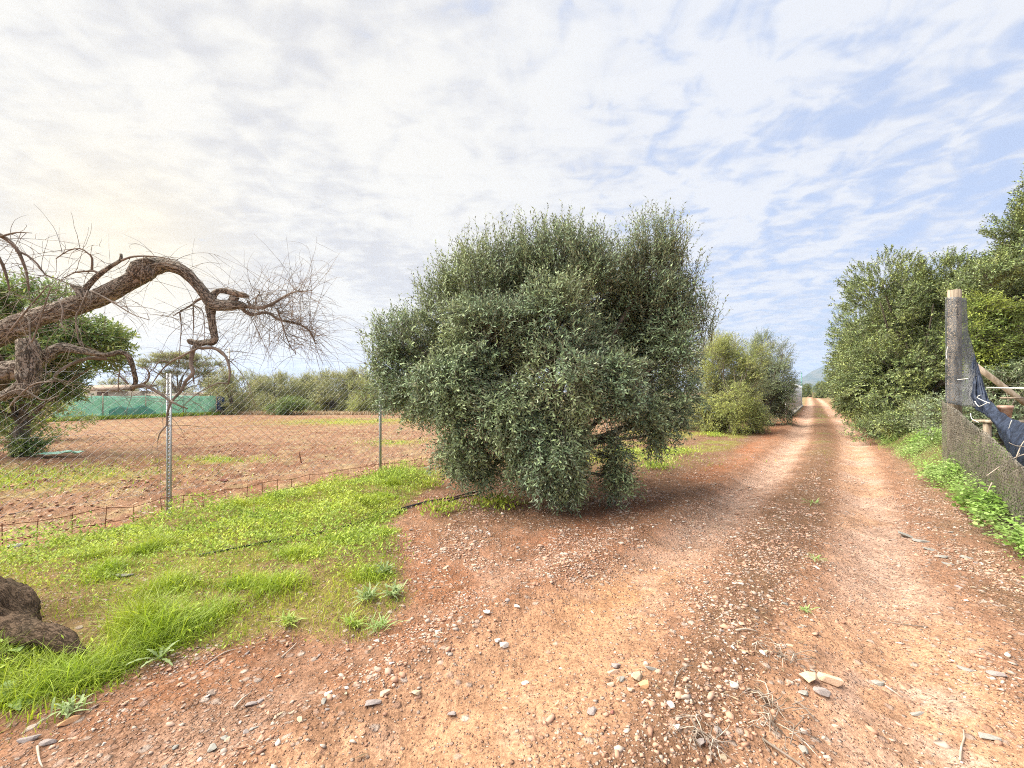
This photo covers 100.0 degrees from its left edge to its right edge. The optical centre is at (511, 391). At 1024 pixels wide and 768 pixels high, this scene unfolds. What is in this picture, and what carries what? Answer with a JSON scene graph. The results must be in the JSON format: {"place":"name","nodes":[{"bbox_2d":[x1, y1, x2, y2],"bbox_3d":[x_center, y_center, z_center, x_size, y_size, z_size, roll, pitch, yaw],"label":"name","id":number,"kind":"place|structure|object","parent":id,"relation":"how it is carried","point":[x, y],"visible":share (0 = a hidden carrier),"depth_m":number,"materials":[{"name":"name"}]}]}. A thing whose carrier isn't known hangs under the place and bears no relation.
{"place":"outdoors","nodes":[
{"label":"outdoors","id":0,"kind":"place"},
{"bbox_2d":[64,385,156,411],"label":"shed","id":1,"kind":"structure","parent":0,"point":[114,390],"depth_m":33.70,"materials":[{"name":"paint"}]},
{"bbox_2d":[0,472,406,740],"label":"tall grass","id":2,"kind":"structure","parent":0,"point":[60,679],"depth_m":2.80,"materials":[{"name":"plant"}]},
{"bbox_2d":[0,467,440,708],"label":"grass","id":3,"kind":"structure","parent":0,"point":[283,602],"depth_m":3.59,"materials":[{"name":"plant"}]},
{"bbox_2d":[0,414,626,544],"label":"field","id":4,"kind":"structure","parent":0,"point":[285,445],"depth_m":9.99,"materials":[{"name":"soil"}]},
{"bbox_2d":[0,432,55,457],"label":"field bush","id":5,"kind":"object","parent":4,"relation":"on","point":[32,449],"visible":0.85,"depth_m":10.30,"materials":[{"name":"green plant"}]},
{"bbox_2d":[0,400,100,440],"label":"bush","id":6,"kind":"object","parent":4,"relation":"on","point":[7,431],"visible":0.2,"depth_m":13.70,"materials":[{"name":"green plant"}]},
{"bbox_2d":[35,450,83,454],"bbox_3d":[-10.853,1.440,10.304,0.902,0.092,0.325,0,0,0],"label":"net scrap","id":7,"kind":"object","parent":4,"relation":"on","point":[65,451],"visible":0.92,"depth_m":10.24,"materials":[{"name":"plastic"}]},
{"bbox_2d":[0,266,141,456],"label":"leafy tree","id":8,"kind":"object","parent":4,"relation":"on","point":[107,343],"visible":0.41,"depth_m":10.28,"materials":[{"name":"green plant"}]},
{"bbox_2d":[44,411,221,421],"bbox_3d":[-22.501,1.428,26.314,1.860,0.378,9.286,0,0,29],"label":"green grass fringe","id":9,"kind":"object","parent":4,"relation":"on","point":[137,416],"depth_m":26.05,"materials":[{"name":"green plant"}]},
{"bbox_2d":[0,417,435,532],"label":"straw","id":10,"kind":"object","parent":4,"relation":"on","point":[190,454],"visible":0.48,"depth_m":10.59,"materials":[{"name":"plant"}]},
{"bbox_2d":[0,431,443,540],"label":"soil clods","id":11,"kind":"object","parent":4,"relation":"on","point":[56,503],"visible":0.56,"depth_m":7.95,"materials":[{"name":"soil"}]},
{"bbox_2d":[262,394,322,414],"bbox_3d":[-15.216,0.971,29.610,4.029,1.676,1.754,0,0,0],"label":"dark bush","id":12,"kind":"object","parent":4,"relation":"on","point":[285,406],"visible":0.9,"depth_m":29.46,"materials":[{"name":"green plant"}]},
{"bbox_2d":[0,416,775,503],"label":"field weeds","id":13,"kind":"object","parent":4,"relation":"on","point":[18,481],"visible":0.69,"depth_m":8.58,"materials":[{"name":"green plant"}]},
{"bbox_2d":[0,392,1023,767],"bbox_3d":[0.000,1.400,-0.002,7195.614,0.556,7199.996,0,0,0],"label":"ground","id":14,"kind":"structure","parent":0,"point":[308,666],"depth_m":3.26,"materials":[{"name":"soil"}]},
{"bbox_2d":[0,680,34,709],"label":"broadleaf weed","id":15,"kind":"object","parent":14,"relation":"on","point":[18,702],"visible":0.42,"depth_m":2.21,"materials":[{"name":"green plant"}]},
{"bbox_2d":[3,645,48,653],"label":"broadleaf weed","id":16,"kind":"object","parent":14,"relation":"on","point":[20,648],"visible":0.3,"depth_m":2.56,"materials":[{"name":"green plant"}]},
{"bbox_2d":[16,734,41,742],"bbox_3d":[-2.229,1.599,1.981,0.087,0.022,0.034,-4,5,-17],"label":"stone","id":17,"kind":"object","parent":14,"relation":"on","point":[27,739],"visible":1,"depth_m":1.97,"materials":[{"name":"stone"}]},
{"bbox_2d":[36,745,42,767],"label":"stick","id":18,"kind":"object","parent":14,"relation":"on","point":[38,755],"visible":1,"depth_m":1.89,"materials":[{"name":"wood"}]},
{"bbox_2d":[38,739,56,745],"bbox_3d":[-2.119,1.597,1.962,0.068,0.021,0.032,2,0,-17],"label":"stone","id":19,"kind":"object","parent":14,"relation":"on","point":[44,742],"visible":1,"depth_m":1.96,"materials":[{"name":"stone"}]},
{"bbox_2d":[38,693,95,722],"bbox_3d":[-2.202,1.556,2.137,0.192,0.075,0.176,0,0,-38],"label":"weed clump","id":20,"kind":"object","parent":14,"relation":"on","point":[64,709],"visible":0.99,"depth_m":2.14,"materials":[{"name":"green plant"}]},
{"bbox_2d":[57,715,81,726],"bbox_3d":[-2.156,1.603,2.093,0.085,0.032,0.033,-8,5,-43],"label":"stone","id":21,"kind":"object","parent":14,"relation":"on","point":[71,719],"visible":1,"depth_m":2.08,"materials":[{"name":"orange stone"}]},
{"bbox_2d":[96,378,131,390],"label":"olive tree","id":22,"kind":"object","parent":14,"relation":"on","point":[111,382],"visible":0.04,"depth_m":44.05,"materials":[{"name":"green plant"}]},
{"bbox_2d":[52,393,216,418],"bbox_3d":[-22.797,0.882,26.730,0.154,1.641,8.160,0,0,30],"label":"net fence","id":23,"kind":"object","parent":14,"relation":"on","point":[120,410],"visible":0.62,"depth_m":26.20,"materials":[{"name":"green fabric"}]},
{"bbox_2d":[126,640,178,666],"bbox_3d":[-2.080,1.562,2.571,0.206,0.071,0.301,0,0,0],"label":"thistle","id":24,"kind":"object","parent":14,"relation":"on","point":[160,654],"visible":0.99,"depth_m":2.56,"materials":[{"name":"green plant"}]},
{"bbox_2d":[120,375,189,392],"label":"olive tree","id":25,"kind":"object","parent":14,"relation":"on","point":[161,384],"visible":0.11,"depth_m":45.54,"materials":[{"name":"green plant"}]},
{"bbox_2d":[144,393,198,410],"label":"wall","id":26,"kind":"structure","parent":14,"relation":"on","point":[180,395],"depth_m":35.90,"materials":[{"name":"paint"}]},
{"bbox_2d":[135,350,226,392],"bbox_3d":[-29.483,-0.979,38.020,7.915,5.440,4.506,0,0,12],"label":"acacia tree","id":27,"kind":"object","parent":14,"relation":"on","point":[154,356],"visible":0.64,"depth_m":37.85,"materials":[{"name":"green plant"}]},
{"bbox_2d":[0,205,373,674],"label":"bare tree","id":28,"kind":"object","parent":14,"relation":"on","point":[20,607],"visible":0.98,"depth_m":2.99,"materials":[{"name":"brown plant"}]},
{"bbox_2d":[185,375,232,407],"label":"olive tree","id":29,"kind":"object","parent":14,"relation":"on","point":[193,389],"visible":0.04,"depth_m":41.26,"materials":[{"name":"green plant"}]},
{"bbox_2d":[207,743,216,752],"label":"stone","id":30,"kind":"object","parent":14,"relation":"on","point":[212,746],"visible":1,"depth_m":1.90,"materials":[{"name":"stone"}]},
{"bbox_2d":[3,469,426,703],"bbox_3d":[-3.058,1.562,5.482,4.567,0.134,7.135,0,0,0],"label":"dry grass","id":31,"kind":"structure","parent":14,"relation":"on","point":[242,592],"depth_m":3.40,"materials":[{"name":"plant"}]},
{"bbox_2d":[0,458,442,705],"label":"weed cover","id":32,"kind":"object","parent":14,"relation":"on","point":[131,528],"visible":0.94,"depth_m":4.52,"materials":[{"name":"green plant"}]},
{"bbox_2d":[201,365,264,414],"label":"olive tree","id":33,"kind":"object","parent":14,"relation":"on","point":[238,402],"visible":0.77,"depth_m":30.54,"materials":[{"name":"green plant"}]},
{"bbox_2d":[214,367,273,407],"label":"olive tree","id":34,"kind":"object","parent":14,"relation":"on","point":[254,379],"visible":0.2,"depth_m":39.49,"materials":[{"name":"green plant"}]},
{"bbox_2d":[0,452,501,545],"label":"rusty border","id":35,"kind":"object","parent":14,"relation":"on","point":[37,521],"visible":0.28,"depth_m":5.45,"materials":[{"name":"metal"}]},
{"bbox_2d":[246,375,284,399],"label":"olive tree","id":36,"kind":"object","parent":14,"relation":"on","point":[261,388],"visible":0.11,"depth_m":41.24,"materials":[{"name":"green plant"}]},
{"bbox_2d":[246,367,304,410],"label":"olive tree","id":37,"kind":"object","parent":14,"relation":"on","point":[280,378],"visible":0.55,"depth_m":36.46,"materials":[{"name":"green plant"}]},
{"bbox_2d":[271,610,307,627],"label":"weed clump","id":38,"kind":"object","parent":14,"relation":"on","point":[283,617],"visible":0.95,"depth_m":2.95,"materials":[{"name":"green plant"}]},
{"bbox_2d":[265,374,328,407],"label":"olive tree","id":39,"kind":"object","parent":14,"relation":"on","point":[286,388],"visible":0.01,"depth_m":42.19,"materials":[{"name":"green plant"}]},
{"bbox_2d":[159,409,437,414],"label":"dry grass","id":40,"kind":"structure","parent":14,"relation":"on","point":[321,412],"depth_m":30.14,"materials":[{"name":"plant"}]},
{"bbox_2d":[0,369,607,517],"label":"chain link fence","id":41,"kind":"object","parent":14,"relation":"on","point":[169,457],"visible":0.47,"depth_m":5.64,"materials":[{"name":"metal"}]},
{"bbox_2d":[288,372,327,408],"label":"olive tree","id":42,"kind":"object","parent":14,"relation":"on","point":[307,377],"visible":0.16,"depth_m":38.46,"materials":[{"name":"green plant"}]},
{"bbox_2d":[198,501,423,555],"bbox_3d":[-1.995,1.567,5.078,0.292,0.080,2.828,0,0,37],"label":"irrigation hose","id":43,"kind":"object","parent":14,"relation":"on","point":[292,536],"visible":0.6,"depth_m":4.41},
{"bbox_2d":[296,365,365,410],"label":"olive tree","id":44,"kind":"object","parent":14,"relation":"on","point":[330,402],"visible":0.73,"depth_m":36.27,"materials":[{"name":"green plant"}]},
{"bbox_2d":[304,368,369,408],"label":"olive tree","id":45,"kind":"object","parent":14,"relation":"on","point":[334,382],"visible":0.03,"depth_m":41.42,"materials":[{"name":"green plant"}]},
{"bbox_2d":[335,611,366,627],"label":"weed clump","id":46,"kind":"object","parent":14,"relation":"on","point":[352,622],"visible":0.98,"depth_m":2.92,"materials":[{"name":"green plant"}]},
{"bbox_2d":[332,365,377,409],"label":"olive tree","id":47,"kind":"object","parent":14,"relation":"on","point":[350,374],"visible":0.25,"depth_m":37.58,"materials":[{"name":"green plant"}]},
{"bbox_2d":[344,375,389,412],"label":"olive tree","id":48,"kind":"object","parent":14,"relation":"on","point":[362,403],"visible":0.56,"depth_m":31.37,"materials":[{"name":"green plant"}]},
{"bbox_2d":[351,581,386,607],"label":"weed clump","id":49,"kind":"object","parent":14,"relation":"on","point":[369,592],"visible":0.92,"depth_m":3.27,"materials":[{"name":"green plant"}]},
{"bbox_2d":[347,364,399,410],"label":"olive tree","id":50,"kind":"object","parent":14,"relation":"on","point":[353,394],"visible":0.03,"depth_m":35.87,"materials":[{"name":"green plant"}]},
{"bbox_2d":[367,559,395,574],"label":"weed clump","id":51,"kind":"object","parent":14,"relation":"on","point":[381,567],"visible":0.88,"depth_m":3.78,"materials":[{"name":"green plant"}]},
{"bbox_2d":[359,611,408,632],"bbox_3d":[-0.901,1.546,2.913,0.330,0.090,0.247,0,0,29],"label":"weed clump","id":52,"kind":"object","parent":14,"relation":"on","point":[383,620],"visible":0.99,"depth_m":2.90,"materials":[{"name":"green plant"}]},
{"bbox_2d":[378,579,407,599],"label":"weed clump","id":53,"kind":"object","parent":14,"relation":"on","point":[393,592],"visible":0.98,"depth_m":3.35,"materials":[{"name":"green plant"}]},
{"bbox_2d":[395,489,491,514],"bbox_3d":[-0.990,1.592,6.374,0.229,0.026,1.901,0,0,39],"label":"irrigation hose","id":54,"kind":"object","parent":14,"relation":"on","point":[437,499],"visible":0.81,"depth_m":6.31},
{"bbox_2d":[350,430,728,517],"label":"verge weeds","id":55,"kind":"object","parent":14,"relation":"on","point":[497,500],"visible":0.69,"depth_m":6.98,"materials":[{"name":"green plant"}]},
{"bbox_2d":[355,195,733,518],"bbox_3d":[0.416,-0.618,6.891,5.632,4.702,4.395,0,0,0],"label":"olive tree","id":56,"kind":"object","parent":14,"relation":"on","point":[495,320],"visible":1,"depth_m":5.90,"materials":[{"name":"green plant"}]},
{"bbox_2d":[667,327,766,431],"bbox_3d":[8.564,-0.353,18.463,4.345,5.026,4.438,0,0,0],"label":"olive tree","id":57,"kind":"object","parent":14,"relation":"on","point":[714,362],"visible":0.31,"depth_m":17.76,"materials":[{"name":"green plant"}]},
{"bbox_2d":[694,331,776,434],"bbox_3d":[8.735,-0.150,16.906,3.276,4.680,3.120,0,0,0],"label":"olive tree","id":58,"kind":"object","parent":14,"relation":"on","point":[735,408],"visible":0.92,"depth_m":16.62,"materials":[{"name":"green plant"}]},
{"bbox_2d":[731,337,803,409],"bbox_3d":[17.093,-0.899,29.961,5.018,6.014,3.994,0,0,0],"label":"olive tree","id":59,"kind":"object","parent":14,"relation":"on","point":[774,362],"visible":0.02,"depth_m":29.37,"materials":[{"name":"green plant"}]},
{"bbox_2d":[742,327,806,425],"bbox_3d":[12.429,-0.662,20.948,3.072,5.233,3.267,0,0,42],"label":"olive tree","id":60,"kind":"object","parent":14,"relation":"on","point":[777,396],"visible":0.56,"depth_m":20.73,"materials":[{"name":"green plant"}]},
{"bbox_2d":[785,384,802,417],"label":"panel fence","id":61,"kind":"object","parent":14,"relation":"on","point":[799,401],"visible":0.34,"depth_m":41.19,"materials":[{"name":"white paint"}]},
{"bbox_2d":[802,383,813,396],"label":"hedge tree","id":62,"kind":"object","parent":14,"relation":"on","point":[808,388],"visible":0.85,"depth_m":127.34,"materials":[{"name":"green plant"}]},
{"bbox_2d":[810,380,827,397],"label":"hedge tree","id":63,"kind":"object","parent":14,"relation":"on","point":[817,392],"visible":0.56,"depth_m":107.83,"materials":[{"name":"green plant"}]},
{"bbox_2d":[818,376,834,398],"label":"hedge tree","id":64,"kind":"object","parent":14,"relation":"on","point":[824,393],"visible":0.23,"depth_m":92.53,"materials":[{"name":"green plant"}]},
{"bbox_2d":[822,330,864,412],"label":"hedge tree","id":65,"kind":"object","parent":14,"relation":"on","point":[833,370],"depth_m":27.01,"materials":[{"name":"green plant"}]},
{"bbox_2d":[821,289,923,423],"bbox_3d":[18.021,-1.624,19.700,6.376,6.981,5.628,0,0,42],"label":"hedge tree","id":66,"kind":"object","parent":14,"relation":"on","point":[832,336],"visible":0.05,"depth_m":20.41,"materials":[{"name":"green plant"}]},
{"bbox_2d":[836,405,929,443],"bbox_3d":[11.584,1.015,13.535,2.648,1.307,1.861,0,0,0],"label":"hedge shrub","id":67,"kind":"object","parent":14,"relation":"on","point":[869,432],"visible":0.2,"depth_m":13.37,"materials":[{"name":"green plant"}]},
{"bbox_2d":[866,390,968,439],"bbox_3d":[11.215,0.651,11.852,2.489,1.435,1.821,0,0,20],"label":"hedge shrub","id":68,"kind":"object","parent":14,"relation":"on","point":[885,424],"visible":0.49,"depth_m":11.73,"materials":[{"name":"green plant"}]},
{"bbox_2d":[822,244,1023,427],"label":"hedge tree","id":69,"kind":"object","parent":14,"relation":"on","point":[886,340],"visible":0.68,"depth_m":14.23,"materials":[{"name":"green plant"}]},
{"bbox_2d":[872,298,1021,404],"bbox_3d":[18.323,-1.570,17.343,5.515,6.842,6.248,0,0,-36],"label":"hedge tree","id":70,"kind":"object","parent":14,"relation":"on","point":[921,338],"visible":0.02,"depth_m":16.99,"materials":[{"name":"green plant"}]},
{"bbox_2d":[872,424,1023,577],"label":"bank weeds","id":71,"kind":"object","parent":14,"relation":"on","point":[947,468],"visible":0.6,"depth_m":5.90,"materials":[{"name":"green plant"}]},
{"bbox_2d":[900,352,1023,445],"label":"undergrowth shrub","id":72,"kind":"object","parent":14,"relation":"on","point":[1018,406],"visible":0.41,"depth_m":9.34,"materials":[{"name":"green plant"}]},
{"bbox_2d":[915,255,1023,418],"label":"hedge tree","id":73,"kind":"object","parent":14,"relation":"on","point":[934,325],"depth_m":16.13,"materials":[{"name":"green plant"}]},
{"bbox_2d":[932,163,1023,339],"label":"tall tree","id":74,"kind":"object","parent":14,"relation":"on","point":[997,266],"visible":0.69,"depth_m":10.29,"materials":[{"name":"green plant"}]},
{"bbox_2d":[937,281,1023,431],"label":"light shrub","id":75,"kind":"object","parent":14,"relation":"on","point":[991,342],"visible":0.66,"depth_m":9.63,"materials":[{"name":"green plant"}]},
{"bbox_2d":[941,289,1023,535],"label":"netted fence","id":76,"kind":"object","parent":14,"relation":"on","point":[977,396],"visible":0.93,"depth_m":7.14,"materials":[{"name":"grey"}]},
{"bbox_2d":[986,387,1023,388],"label":"pipe","id":77,"kind":"object","parent":76,"relation":"attached to","point":[1005,387],"visible":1,"depth_m":7.28,"materials":[{"name":"plastic"}]},
{"bbox_2d":[972,420,1023,462],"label":"timber stand","id":78,"kind":"object","parent":14,"relation":"on","point":[987,426],"visible":0.3,"depth_m":7.01,"materials":[{"name":"brown wood"}]},
{"bbox_2d":[997,405,1013,417],"bbox_3d":[8.043,0.343,7.000,0.192,0.242,0.192,0,0,0],"label":"terracotta pot","id":79,"kind":"object","parent":78,"relation":"on","point":[1007,410],"visible":0.79,"depth_m":6.94,"materials":[{"name":"ceramic"}]},
{"bbox_2d":[986,441,1023,494],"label":"dry shrub","id":80,"kind":"object","parent":14,"relation":"on","point":[1017,455],"visible":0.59,"depth_m":5.10,"materials":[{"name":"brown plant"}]},
{"bbox_3d":[-20.831,1.410,30.600,1.000,0.295,0.900,0,0,0],"label":"pallet stack","id":81,"kind":"object","parent":14,"relation":"on","visible":0},
{"bbox_2d":[215,396,224,409],"bbox_3d":[-20.831,0.805,30.600,0.618,1.006,0.614,0,0,0],"label":"water drum","id":82,"kind":"object","parent":81,"relation":"on","point":[223,400],"visible":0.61,"depth_m":30.35,"materials":[{"name":"blue plastic"}]},
{"bbox_2d":[0,0,1023,391],"label":"sky","id":83,"kind":"structure","parent":0,"point":[804,139],"materials":[{"name":"white"}]},
{"bbox_2d":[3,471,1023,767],"bbox_3d":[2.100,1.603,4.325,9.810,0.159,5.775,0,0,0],"label":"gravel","id":84,"kind":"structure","parent":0,"point":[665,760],"depth_m":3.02,"materials":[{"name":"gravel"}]},
{"bbox_2d":[213,397,1023,767],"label":"dirt track","id":85,"kind":"structure","parent":0,"point":[489,679],"depth_m":2.61,"materials":[{"name":"soil"}]},
{"bbox_2d":[365,699,381,705],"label":"stone","id":86,"kind":"object","parent":85,"relation":"on","point":[372,702],"visible":1,"depth_m":2.16,"materials":[{"name":"stone"}]},
{"bbox_2d":[380,689,390,696],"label":"stone","id":87,"kind":"object","parent":85,"relation":"on","point":[384,692],"visible":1,"depth_m":2.23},
{"bbox_2d":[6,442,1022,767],"bbox_3d":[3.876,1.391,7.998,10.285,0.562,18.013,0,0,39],"label":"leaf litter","id":88,"kind":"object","parent":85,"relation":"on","point":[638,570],"visible":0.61,"depth_m":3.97,"materials":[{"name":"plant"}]},
{"bbox_2d":[587,706,595,714],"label":"stone","id":89,"kind":"object","parent":85,"relation":"on","point":[591,710],"visible":1,"depth_m":2.10,"materials":[{"name":"stone"}]},
{"bbox_2d":[631,671,641,680],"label":"stone","id":90,"kind":"object","parent":85,"relation":"on","point":[637,675],"visible":1,"depth_m":2.34,"materials":[{"name":"stone"}]},
{"bbox_2d":[639,680,649,688],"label":"stone","id":91,"kind":"object","parent":85,"relation":"on","point":[643,684],"visible":1,"depth_m":2.27,"materials":[{"name":"beige stone"}]},
{"bbox_2d":[664,711,740,767],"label":"dry plant","id":92,"kind":"object","parent":85,"relation":"on","point":[715,740],"visible":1,"depth_m":1.91,"materials":[{"name":"beige plant"}]},
{"bbox_2d":[737,680,816,726],"bbox_3d":[1.331,1.562,2.164,0.322,0.049,0.317,0,0,43],"label":"dry plant","id":93,"kind":"object","parent":85,"relation":"on","point":[767,697],"visible":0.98,"depth_m":2.17,"materials":[{"name":"beige plant"}]},
{"bbox_2d":[763,738,804,767],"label":"stick","id":94,"kind":"object","parent":85,"relation":"on","point":[782,752],"visible":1,"depth_m":1.88,"materials":[{"name":"wood"}]},
{"bbox_2d":[747,704,822,766],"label":"dry plant","id":95,"kind":"object","parent":85,"relation":"on","point":[783,727],"visible":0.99,"depth_m":1.99,"materials":[{"name":"beige plant"}]},
{"bbox_2d":[752,637,823,665],"bbox_3d":[1.622,1.557,2.547,0.387,0.054,0.286,0,0,31],"label":"dry plant","id":96,"kind":"object","parent":85,"relation":"on","point":[784,655],"visible":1,"depth_m":2.55,"materials":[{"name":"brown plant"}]},
{"bbox_2d":[798,744,808,753],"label":"stone","id":97,"kind":"object","parent":85,"relation":"on","point":[802,748],"visible":0.91,"depth_m":1.91,"materials":[{"name":"stone"}]},
{"bbox_2d":[799,671,817,682],"bbox_3d":[1.645,1.579,2.374,0.086,0.046,0.078,-3,-1,-17],"label":"stone","id":98,"kind":"object","parent":85,"relation":"on","point":[808,677],"visible":1,"depth_m":2.36,"materials":[{"name":"stone"}]},
{"bbox_2d":[813,686,831,696],"bbox_3d":[1.637,1.583,2.267,0.080,0.038,0.046,0,0,42],"label":"stone","id":99,"kind":"object","parent":85,"relation":"on","point":[821,691],"visible":1,"depth_m":2.26,"materials":[{"name":"stone"}]},
{"bbox_2d":[817,672,843,686],"bbox_3d":[1.766,1.600,2.390,0.064,0.052,0.131,0,0,-38],"label":"stone","id":100,"kind":"object","parent":85,"relation":"on","point":[831,680],"visible":0.89,"depth_m":2.37,"materials":[{"name":"stone"}]},
{"bbox_2d":[871,680,883,685],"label":"stone","id":101,"kind":"object","parent":85,"relation":"on","point":[878,683],"visible":1,"depth_m":2.43,"materials":[{"name":"stone"}]},
{"bbox_2d":[910,711,924,715],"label":"stone","id":102,"kind":"object","parent":85,"relation":"on","point":[918,713],"visible":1,"depth_m":2.21,"materials":[{"name":"stone"}]},
{"bbox_2d":[958,729,964,760],"bbox_3d":[2.083,1.631,1.986,0.243,0.020,0.012,0,0,-40],"label":"stick","id":103,"kind":"object","parent":85,"relation":"on","point":[961,750],"visible":1,"depth_m":1.97,"materials":[{"name":"wood"}]},
{"bbox_2d":[956,665,973,671],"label":"stone","id":104,"kind":"object","parent":85,"relation":"on","point":[964,668],"visible":1,"depth_m":2.51,"materials":[{"name":"stone"}]},
{"bbox_2d":[978,732,1001,740],"bbox_3d":[2.243,1.623,2.018,0.086,0.019,0.043,-1,2,20],"label":"stone","id":105,"kind":"object","parent":85,"relation":"on","point":[986,736],"visible":0.99,"depth_m":2.01,"materials":[{"name":"stone"}]},
{"bbox_2d":[986,670,1007,676],"bbox_3d":[2.759,1.602,2.446,0.084,0.022,0.047,-10,-11,34],"label":"stone","id":106,"kind":"object","parent":85,"relation":"on","point":[995,673],"visible":1,"depth_m":2.44,"materials":[{"name":"stone"}]},
{"bbox_2d":[516,428,750,481],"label":"verge grass","id":107,"kind":"structure","parent":0,"point":[680,447],"depth_m":12.12,"materials":[{"name":"green plant"}]},
{"bbox_2d":[639,365,831,391],"bbox_3d":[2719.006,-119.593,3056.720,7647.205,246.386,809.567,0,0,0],"label":"hill","id":108,"kind":"structure","parent":0,"point":[813,377],"depth_m":2981.71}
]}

